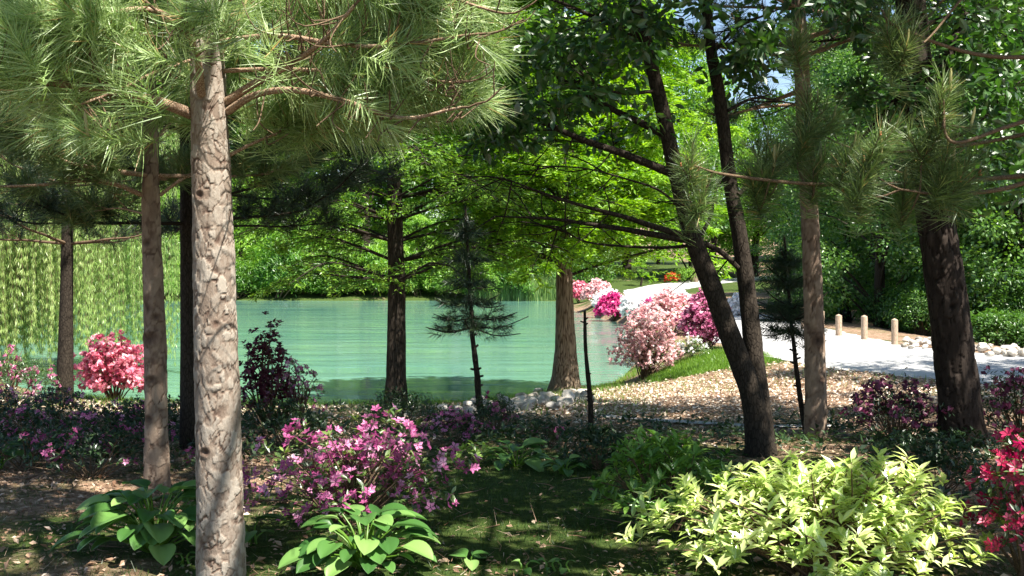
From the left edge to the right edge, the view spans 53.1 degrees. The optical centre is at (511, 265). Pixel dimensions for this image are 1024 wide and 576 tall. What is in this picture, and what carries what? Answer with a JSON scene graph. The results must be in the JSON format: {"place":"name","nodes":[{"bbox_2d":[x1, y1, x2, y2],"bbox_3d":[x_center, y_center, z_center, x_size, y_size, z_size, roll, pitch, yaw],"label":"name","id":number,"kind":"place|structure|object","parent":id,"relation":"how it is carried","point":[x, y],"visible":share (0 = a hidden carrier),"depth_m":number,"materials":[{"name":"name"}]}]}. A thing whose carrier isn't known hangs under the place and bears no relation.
{"place":"outdoors","nodes":[
{"label":"outdoors","id":0,"kind":"place"},
{"bbox_2d":[0,300,639,403],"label":"water","id":1,"kind":"structure","parent":0,"point":[339,348],"depth_m":31.60,"materials":[{"name":"teal liquid"}]},
{"bbox_2d":[0,228,1023,575],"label":"ground","id":2,"kind":"structure","parent":0,"point":[620,282],"depth_m":7.27,"materials":[{"name":"soil"}]},
{"bbox_2d":[0,440,36,468],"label":"hosta","id":3,"kind":"object","parent":2,"relation":"on","point":[17,452],"visible":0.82,"depth_m":8.60,"materials":[{"name":"green plant"}]},
{"bbox_2d":[0,385,40,433],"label":"azalea bush","id":4,"kind":"object","parent":2,"relation":"on","point":[10,402],"visible":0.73,"depth_m":10.62,"materials":[{"name":"green plant"}]},
{"bbox_2d":[0,344,61,405],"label":"azalea bush","id":5,"kind":"object","parent":2,"relation":"on","point":[17,377],"visible":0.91,"depth_m":14.57,"materials":[{"name":"pink plant"}]},
{"bbox_2d":[0,404,92,470],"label":"azalea bush","id":6,"kind":"object","parent":2,"relation":"on","point":[24,431],"visible":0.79,"depth_m":8.55,"materials":[{"name":"purple plant"}]},
{"bbox_2d":[7,381,104,428],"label":"azalea bush","id":7,"kind":"object","parent":2,"relation":"on","point":[69,399],"visible":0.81,"depth_m":11.73,"materials":[{"name":"green plant"}]},
{"bbox_2d":[22,413,144,479],"bbox_3d":[-3.363,1.465,8.222,1.076,0.561,0.823,0,0,0],"label":"azalea bush","id":8,"kind":"object","parent":2,"relation":"on","point":[87,438],"visible":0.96,"depth_m":8.18,"materials":[{"name":"purple plant"}]},
{"bbox_2d":[0,80,179,378],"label":"willow tree","id":9,"kind":"object","parent":2,"relation":"on","point":[21,288],"visible":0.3,"depth_m":22.96,"materials":[{"name":"green plant"}]},
{"bbox_2d":[0,44,179,404],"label":"pine tree","id":10,"kind":"object","parent":2,"relation":"on","point":[65,362],"visible":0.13,"depth_m":15.23,"materials":[{"name":"green plant"}]},
{"bbox_2d":[74,330,143,400],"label":"azalea bush","id":11,"kind":"object","parent":2,"relation":"on","point":[109,366],"visible":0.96,"depth_m":16.65,"materials":[{"name":"pink plant"}]},
{"bbox_2d":[61,397,177,454],"bbox_3d":[-3.607,1.500,9.472,0.938,0.576,0.917,0,0,-38],"label":"azalea bush","id":12,"kind":"object","parent":2,"relation":"on","point":[107,413],"visible":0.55,"depth_m":9.45,"materials":[{"name":"purple plant"}]},
{"bbox_2d":[49,479,195,565],"bbox_3d":[-2.039,1.441,5.922,1.019,0.447,0.904,0,0,13],"label":"hosta","id":13,"kind":"object","parent":2,"relation":"on","point":[101,512],"visible":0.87,"depth_m":5.70,"materials":[{"name":"green plant"}]},
{"bbox_2d":[110,393,179,435],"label":"azalea bush","id":14,"kind":"object","parent":2,"relation":"on","point":[171,413],"visible":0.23,"depth_m":10.73,"materials":[{"name":"purple plant"}]},
{"bbox_2d":[0,0,333,489],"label":"pine tree","id":15,"kind":"object","parent":2,"relation":"on","point":[156,451],"visible":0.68,"depth_m":7.88,"materials":[{"name":"green plant"}]},
{"bbox_2d":[0,2,410,449],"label":"pine tree","id":16,"kind":"object","parent":2,"relation":"on","point":[325,196],"visible":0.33,"depth_m":9.84,"materials":[{"name":"green plant"}]},
{"bbox_2d":[235,254,265,297],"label":"shore bush","id":17,"kind":"object","parent":2,"relation":"on","point":[248,284],"visible":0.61,"depth_m":76.37,"materials":[{"name":"green plant"}]},
{"bbox_2d":[232,179,284,291],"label":"shore tree","id":18,"kind":"object","parent":2,"relation":"on","point":[245,246],"visible":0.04,"depth_m":79.01,"materials":[{"name":"green plant"}]},
{"bbox_2d":[244,513,286,545],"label":"hosta","id":19,"kind":"object","parent":2,"relation":"on","point":[249,535],"visible":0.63,"depth_m":6.09,"materials":[{"name":"green plant"}]},
{"bbox_2d":[0,0,537,575],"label":"pine tree","id":20,"kind":"object","parent":2,"relation":"on","point":[390,68],"visible":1,"depth_m":4.84,"materials":[{"name":"green plant"}]},
{"bbox_2d":[239,311,299,428],"bbox_3d":[-2.812,1.212,11.715,0.755,1.392,0.762,0,0,-39],"label":"maroon shrub","id":21,"kind":"object","parent":2,"relation":"on","point":[262,383],"visible":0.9,"depth_m":11.64,"materials":[{"name":"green plant"}]},
{"bbox_2d":[245,232,311,297],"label":"shore bush","id":22,"kind":"object","parent":2,"relation":"on","point":[274,259],"visible":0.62,"depth_m":75.90,"materials":[{"name":"green plant"}]},
{"bbox_2d":[242,192,338,291],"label":"shore tree","id":23,"kind":"object","parent":2,"relation":"on","point":[259,248],"visible":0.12,"depth_m":78.51,"materials":[{"name":"green plant"}]},
{"bbox_2d":[241,395,341,450],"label":"green shrub","id":24,"kind":"object","parent":2,"relation":"on","point":[272,421],"visible":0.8,"depth_m":9.70,"materials":[{"name":"green plant"}]},
{"bbox_2d":[269,355,328,425],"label":"azalea bush","id":25,"kind":"object","parent":2,"relation":"on","point":[300,397],"visible":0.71,"depth_m":11.77,"materials":[{"name":"green plant"}]},
{"bbox_2d":[297,249,347,295],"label":"shore bush","id":26,"kind":"object","parent":2,"relation":"on","point":[317,280],"visible":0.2,"depth_m":76.09,"materials":[{"name":"green plant"}]},
{"bbox_2d":[291,189,366,266],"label":"shore tree","id":27,"kind":"object","parent":2,"relation":"on","point":[353,253],"visible":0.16,"depth_m":80.25,"materials":[{"name":"green plant"}]},
{"bbox_2d":[2,380,666,418],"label":"bank grass","id":28,"kind":"structure","parent":2,"relation":"on","point":[101,398],"depth_m":16.15,"materials":[{"name":"green plant"}]},
{"bbox_2d":[313,257,380,294],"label":"shore bush","id":29,"kind":"object","parent":2,"relation":"on","point":[366,288],"visible":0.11,"depth_m":76.53,"materials":[{"name":"green plant"}]},
{"bbox_2d":[278,502,440,575],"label":"hosta","id":30,"kind":"object","parent":2,"relation":"on","point":[315,551],"visible":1,"depth_m":5.31,"materials":[{"name":"green plant"}]},
{"bbox_2d":[242,403,480,525],"bbox_3d":[-1.046,1.302,6.618,1.762,0.785,1.145,0,0,21],"label":"azalea bush","id":31,"kind":"object","parent":2,"relation":"on","point":[360,449],"visible":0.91,"depth_m":6.49,"materials":[{"name":"pink plant"}]},
{"bbox_2d":[290,42,449,257],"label":"woodland tree","id":32,"kind":"object","parent":2,"relation":"on","point":[363,200],"visible":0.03,"depth_m":86.49,"materials":[{"name":"green plant"}]},
{"bbox_2d":[354,244,387,295],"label":"shore bush","id":33,"kind":"object","parent":2,"relation":"on","point":[367,257],"visible":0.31,"depth_m":76.31,"materials":[{"name":"green plant"}]},
{"bbox_2d":[174,0,606,405],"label":"cypress tree","id":34,"kind":"object","parent":2,"relation":"on","point":[397,277],"visible":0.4,"depth_m":16.14,"materials":[{"name":"green plant"}]},
{"bbox_2d":[338,134,442,255],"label":"woodland tree","id":35,"kind":"object","parent":2,"relation":"on","point":[379,203],"visible":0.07,"depth_m":103.29,"materials":[{"name":"green plant"}]},
{"bbox_2d":[354,386,452,428],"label":"green shrub","id":36,"kind":"object","parent":2,"relation":"on","point":[424,409],"visible":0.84,"depth_m":11.24,"materials":[{"name":"green plant"}]},
{"bbox_2d":[379,123,463,269],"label":"woodland tree","id":37,"kind":"object","parent":2,"relation":"on","point":[407,203],"visible":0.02,"depth_m":97.80,"materials":[{"name":"green plant"}]},
{"bbox_2d":[405,251,440,296],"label":"shore bush","id":38,"kind":"object","parent":2,"relation":"on","point":[417,281],"visible":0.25,"depth_m":76.31,"materials":[{"name":"green plant"}]},
{"bbox_2d":[403,214,451,292],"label":"shore tree","id":39,"kind":"object","parent":2,"relation":"on","point":[419,219],"visible":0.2,"depth_m":78.20,"materials":[{"name":"green plant"}]},
{"bbox_2d":[419,406,494,442],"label":"azalea bush","id":40,"kind":"object","parent":2,"relation":"on","point":[449,415],"visible":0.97,"depth_m":9.95,"materials":[{"name":"purple plant"}]},
{"bbox_2d":[0,398,928,469],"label":"ground cover","id":41,"kind":"object","parent":2,"relation":"on","point":[722,435],"visible":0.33,"depth_m":10.11,"materials":[{"name":"green plant"}]},
{"bbox_2d":[448,548,489,570],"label":"hosta","id":42,"kind":"object","parent":2,"relation":"on","point":[471,563],"visible":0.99,"depth_m":5.60,"materials":[{"name":"green plant"}]},
{"bbox_2d":[454,440,492,466],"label":"green shrub","id":43,"kind":"object","parent":2,"relation":"on","point":[463,447],"visible":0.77,"depth_m":8.75,"materials":[{"name":"green plant"}]},
{"bbox_2d":[419,203,528,418],"bbox_3d":[-0.460,0.542,12.701,1.421,2.736,1.295,0,0,36],"label":"young pine","id":44,"kind":"object","parent":2,"relation":"on","point":[467,258],"visible":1,"depth_m":12.61,"materials":[{"name":"green plant"}]},
{"bbox_2d":[468,390,523,431],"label":"green shrub","id":45,"kind":"object","parent":2,"relation":"on","point":[500,416],"visible":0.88,"depth_m":10.69,"materials":[{"name":"green plant"}]},
{"bbox_2d":[0,398,1020,575],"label":"short grass","id":46,"kind":"structure","parent":2,"relation":"on","point":[498,532],"depth_m":6.62,"materials":[{"name":"green plant"}]},
{"bbox_2d":[0,359,1023,575],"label":"leaf litter","id":47,"kind":"object","parent":2,"relation":"on","point":[633,407],"visible":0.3,"depth_m":11.45,"materials":[{"name":"brown plant"}]},
{"bbox_2d":[489,254,535,295],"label":"shore bush","id":48,"kind":"object","parent":2,"relation":"on","point":[499,274],"visible":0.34,"depth_m":74.88,"materials":[{"name":"green plant"}]},
{"bbox_2d":[472,273,555,300],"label":"reeds","id":49,"kind":"object","parent":2,"relation":"on","point":[529,295],"visible":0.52,"depth_m":74.74,"materials":[{"name":"green plant"}]},
{"bbox_2d":[482,437,552,471],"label":"hosta","id":50,"kind":"object","parent":2,"relation":"on","point":[535,462],"visible":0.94,"depth_m":8.73,"materials":[{"name":"green plant"}]},
{"bbox_2d":[522,419,565,447],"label":"green shrub","id":51,"kind":"object","parent":2,"relation":"on","point":[556,431],"visible":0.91,"depth_m":9.75,"materials":[{"name":"green plant"}]},
{"bbox_2d":[540,454,590,476],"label":"hosta","id":52,"kind":"object","parent":2,"relation":"on","point":[566,471],"visible":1,"depth_m":8.35,"materials":[{"name":"green plant"}]},
{"bbox_2d":[403,0,742,393],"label":"cypress tree","id":53,"kind":"object","parent":2,"relation":"on","point":[625,198],"visible":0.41,"depth_m":17.74,"materials":[{"name":"green plant"}]},
{"bbox_2d":[538,232,622,284],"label":"shore bush","id":54,"kind":"object","parent":2,"relation":"on","point":[591,274],"visible":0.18,"depth_m":75.89,"materials":[{"name":"green plant"}]},
{"bbox_2d":[580,310,594,433],"bbox_3d":[0.799,1.128,10.848,0.138,1.306,0.083,0,0,30],"label":"dead sapling","id":55,"kind":"object","parent":2,"relation":"on","point":[589,396],"visible":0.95,"depth_m":10.82,"materials":[{"name":"brown wood"}]},
{"bbox_2d":[554,423,636,469],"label":"green shrub","id":56,"kind":"object","parent":2,"relation":"on","point":[595,436],"visible":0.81,"depth_m":8.56,"materials":[{"name":"green plant"}]},
{"bbox_2d":[580,277,610,299],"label":"azalea bush","id":57,"kind":"object","parent":2,"relation":"on","point":[594,287],"visible":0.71,"depth_m":55.83,"materials":[{"name":"pink plant"}]},
{"bbox_2d":[592,290,621,320],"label":"azalea bush","id":58,"kind":"object","parent":2,"relation":"on","point":[608,304],"visible":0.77,"depth_m":47.32,"materials":[{"name":"pink plant"}]},
{"bbox_2d":[617,296,644,317],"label":"azalea bush","id":59,"kind":"object","parent":2,"relation":"on","point":[632,303],"visible":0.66,"depth_m":43.92,"materials":[{"name":"white plant"}]},
{"bbox_2d":[585,0,689,268],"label":"woodland tree","id":60,"kind":"object","parent":2,"relation":"on","point":[628,266],"visible":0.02,"depth_m":103.58,"materials":[{"name":"green plant"}]},
{"bbox_2d":[606,309,683,378],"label":"azalea bush","id":61,"kind":"object","parent":2,"relation":"on","point":[646,347],"visible":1,"depth_m":20.52,"materials":[{"name":"pink plant"}]},
{"bbox_2d":[625,283,692,336],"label":"azalea bush","id":62,"kind":"object","parent":2,"relation":"on","point":[667,306],"visible":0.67,"depth_m":26.17,"materials":[{"name":"pink plant"}]},
{"bbox_2d":[442,0,886,457],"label":"forked tree","id":63,"kind":"object","parent":2,"relation":"on","point":[745,356],"visible":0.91,"depth_m":9.14,"materials":[{"name":"green plant"}]},
{"bbox_2d":[584,425,746,531],"bbox_3d":[0.975,1.359,6.507,1.068,0.716,0.956,0,0,0],"label":"shrub","id":64,"kind":"object","parent":2,"relation":"on","point":[684,461],"visible":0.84,"depth_m":6.42,"materials":[{"name":"green plant"}]},
{"bbox_2d":[655,138,729,281],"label":"distant tree","id":65,"kind":"object","parent":2,"relation":"on","point":[695,279],"visible":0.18,"depth_m":84.16,"materials":[{"name":"green plant"}]},
{"bbox_2d":[675,332,713,357],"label":"green shrub","id":66,"kind":"object","parent":2,"relation":"on","point":[692,341],"visible":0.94,"depth_m":20.73,"materials":[{"name":"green plant"}]},
{"bbox_2d":[642,48,752,275],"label":"woodland tree","id":67,"kind":"object","parent":2,"relation":"on","point":[694,58],"visible":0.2,"depth_m":88.36,"materials":[{"name":"green plant"}]},
{"bbox_2d":[675,288,719,348],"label":"azalea bush","id":68,"kind":"object","parent":2,"relation":"on","point":[700,320],"visible":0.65,"depth_m":21.72,"materials":[{"name":"pink plant"}]},
{"bbox_2d":[658,130,749,260],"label":"woodland tree","id":69,"kind":"object","parent":2,"relation":"on","point":[720,239],"visible":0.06,"depth_m":92.36,"materials":[{"name":"green plant"}]},
{"bbox_2d":[661,81,759,270],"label":"woodland tree","id":70,"kind":"object","parent":2,"relation":"on","point":[714,239],"visible":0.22,"depth_m":86.92,"materials":[{"name":"green plant"}]},
{"bbox_2d":[601,415,835,426],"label":"path","id":71,"kind":"structure","parent":2,"relation":"on","point":[702,422],"depth_m":11.60,"materials":[{"name":"gravel"}]},
{"bbox_2d":[727,292,740,314],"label":"azalea bush","id":72,"kind":"object","parent":2,"relation":"on","point":[733,302],"visible":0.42,"depth_m":35.55,"materials":[{"name":"white plant"}]},
{"bbox_2d":[546,340,934,400],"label":"lawn grass","id":73,"kind":"structure","parent":2,"relation":"on","point":[702,363],"depth_m":19.55,"materials":[{"name":"green plant"}]},
{"bbox_2d":[717,98,791,274],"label":"woodland tree","id":74,"kind":"object","parent":2,"relation":"on","point":[754,127],"visible":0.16,"depth_m":91.06,"materials":[{"name":"green plant"}]},
{"bbox_2d":[720,172,790,276],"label":"woodland tree","id":75,"kind":"object","parent":2,"relation":"on","point":[757,258],"visible":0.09,"depth_m":90.08,"materials":[{"name":"green plant"}]},
{"bbox_2d":[575,0,960,438],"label":"pine tree","id":76,"kind":"object","parent":2,"relation":"on","point":[815,406],"visible":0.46,"depth_m":10.32,"materials":[{"name":"green plant"}]},
{"bbox_2d":[749,117,798,293],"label":"woodland tree","id":77,"kind":"object","parent":2,"relation":"on","point":[774,217],"visible":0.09,"depth_m":59.06,"materials":[{"name":"green plant"}]},
{"bbox_2d":[753,229,836,432],"bbox_3d":[2.950,0.669,10.871,0.929,2.189,1.028,0,0,0],"label":"young pine","id":78,"kind":"object","parent":2,"relation":"on","point":[784,264],"visible":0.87,"depth_m":10.82,"materials":[{"name":"green plant"}]},
{"bbox_2d":[751,0,868,234],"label":"woodland tree","id":79,"kind":"object","parent":2,"relation":"on","point":[771,110],"visible":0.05,"depth_m":90.38,"materials":[{"name":"green plant"}]},
{"bbox_2d":[613,446,1023,575],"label":"shrub","id":80,"kind":"object","parent":2,"relation":"on","point":[839,530],"visible":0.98,"depth_m":5.28,"materials":[{"name":"green plant"}]},
{"bbox_2d":[770,196,870,291],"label":"woodland tree","id":81,"kind":"object","parent":2,"relation":"on","point":[824,234],"visible":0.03,"depth_m":48.55,"materials":[{"name":"green plant"}]},
{"bbox_2d":[753,100,921,327],"bbox_3d":[12.679,-2.004,38.005,6.314,8.882,5.905,0,0,43],"label":"woodland tree","id":82,"kind":"object","parent":2,"relation":"on","point":[844,306],"visible":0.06,"depth_m":37.88,"materials":[{"name":"green plant"}]},
{"bbox_2d":[660,0,1023,248],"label":"pine tree","id":83,"kind":"object","parent":2,"relation":"on","point":[762,181],"visible":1,"depth_m":5.44,"materials":[{"name":"green plant"}]},
{"bbox_2d":[772,48,911,304],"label":"woodland tree","id":84,"kind":"object","parent":2,"relation":"on","point":[826,84],"visible":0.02,"depth_m":47.18,"materials":[{"name":"green plant"}]},
{"bbox_2d":[808,555,906,575],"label":"azalea bush","id":85,"kind":"object","parent":2,"relation":"on","point":[855,570],"visible":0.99,"depth_m":4.77,"materials":[{"name":"green plant"}]},
{"bbox_2d":[849,280,900,328],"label":"wood edge bush","id":86,"kind":"object","parent":2,"relation":"on","point":[871,291],"visible":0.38,"depth_m":32.22,"materials":[{"name":"green plant"}]},
{"bbox_2d":[764,23,995,335],"bbox_3d":[11.639,-2.822,32.001,6.701,10.079,7.165,0,0,-1],"label":"woodland tree","id":87,"kind":"object","parent":2,"relation":"on","point":[881,257],"visible":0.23,"depth_m":31.98,"materials":[{"name":"green plant"}]},
{"bbox_2d":[764,0,995,332],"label":"woodland tree","id":88,"kind":"object","parent":2,"relation":"on","point":[860,274],"visible":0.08,"depth_m":35.88,"materials":[{"name":"green plant"}]},
{"bbox_2d":[837,367,958,441],"bbox_3d":[3.724,1.398,10.012,1.081,0.777,0.993,0,0,0],"label":"azalea bush","id":89,"kind":"object","parent":2,"relation":"on","point":[898,409],"visible":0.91,"depth_m":10.03,"materials":[{"name":"purple plant"}]},
{"bbox_2d":[883,283,930,335],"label":"wood edge bush","id":90,"kind":"object","parent":2,"relation":"on","point":[918,300],"visible":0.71,"depth_m":28.35,"materials":[{"name":"green plant"}]},
{"bbox_2d":[806,0,1023,447],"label":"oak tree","id":91,"kind":"object","parent":2,"relation":"on","point":[958,384],"visible":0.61,"depth_m":9.65,"materials":[{"name":"green plant"}]},
{"bbox_2d":[869,278,975,333],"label":"wood edge bush","id":92,"kind":"object","parent":2,"relation":"on","point":[891,303],"visible":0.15,"depth_m":29.96,"materials":[{"name":"green plant"}]},
{"bbox_2d":[859,434,1011,507],"bbox_3d":[2.979,1.460,7.222,1.068,0.529,0.912,0,0,20],"label":"azalea bush","id":93,"kind":"object","parent":2,"relation":"on","point":[949,467],"visible":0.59,"depth_m":7.15,"materials":[{"name":"green plant"}]},
{"bbox_2d":[865,425,1017,466],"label":"green shrub","id":94,"kind":"object","parent":2,"relation":"on","point":[940,433],"visible":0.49,"depth_m":8.59,"materials":[{"name":"green plant"}]},
{"bbox_2d":[884,0,1023,319],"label":"woodland tree","id":95,"kind":"object","parent":2,"relation":"on","point":[932,44],"visible":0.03,"depth_m":33.78,"materials":[{"name":"green plant"}]},
{"bbox_2d":[889,0,1023,338],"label":"woodland tree","id":96,"kind":"object","parent":2,"relation":"on","point":[994,272],"visible":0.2,"depth_m":27.05,"materials":[{"name":"green plant"}]},
{"bbox_2d":[890,2,1022,316],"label":"woodland tree","id":97,"kind":"object","parent":2,"relation":"on","point":[970,241],"visible":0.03,"depth_m":31.66,"materials":[{"name":"green plant"}]},
{"bbox_2d":[949,0,1023,323],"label":"woodland tree","id":98,"kind":"object","parent":2,"relation":"on","point":[959,219],"visible":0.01,"depth_m":30.84,"materials":[{"name":"green plant"}]},
{"bbox_2d":[959,410,1023,575],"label":"azalea bush","id":99,"kind":"object","parent":2,"relation":"on","point":[1014,474],"visible":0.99,"depth_m":5.31,"materials":[{"name":"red plant"}]},
{"bbox_2d":[960,78,1023,313],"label":"woodland tree","id":100,"kind":"object","parent":2,"relation":"on","point":[988,262],"visible":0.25,"depth_m":27.93,"materials":[{"name":"green plant"}]},
{"bbox_2d":[970,306,1023,345],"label":"wood edge bush","id":101,"kind":"object","parent":2,"relation":"on","point":[992,320],"visible":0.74,"depth_m":24.69,"materials":[{"name":"green plant"}]},
{"bbox_2d":[978,365,1023,438],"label":"azalea bush","id":102,"kind":"object","parent":2,"relation":"on","point":[1013,383],"visible":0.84,"depth_m":9.91,"materials":[{"name":"purple plant"}]},
{"bbox_2d":[981,295,1023,346],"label":"wood edge bush","id":103,"kind":"object","parent":2,"relation":"on","point":[1020,306],"visible":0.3,"depth_m":26.74,"materials":[{"name":"green plant"}]},
{"bbox_2d":[1002,317,1023,347],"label":"wood edge bush","id":104,"kind":"object","parent":2,"relation":"on","point":[1018,334],"visible":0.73,"depth_m":24.08,"materials":[{"name":"green plant"}]},
{"bbox_2d":[251,0,965,231],"label":"sky","id":105,"kind":"structure","parent":0,"point":[783,83],"materials":[{"name":"blue"}]},
{"bbox_2d":[623,276,1023,384],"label":"gravel road","id":106,"kind":"structure","parent":0,"point":[845,351],"depth_m":19.99,"materials":[{"name":"white gravel"}]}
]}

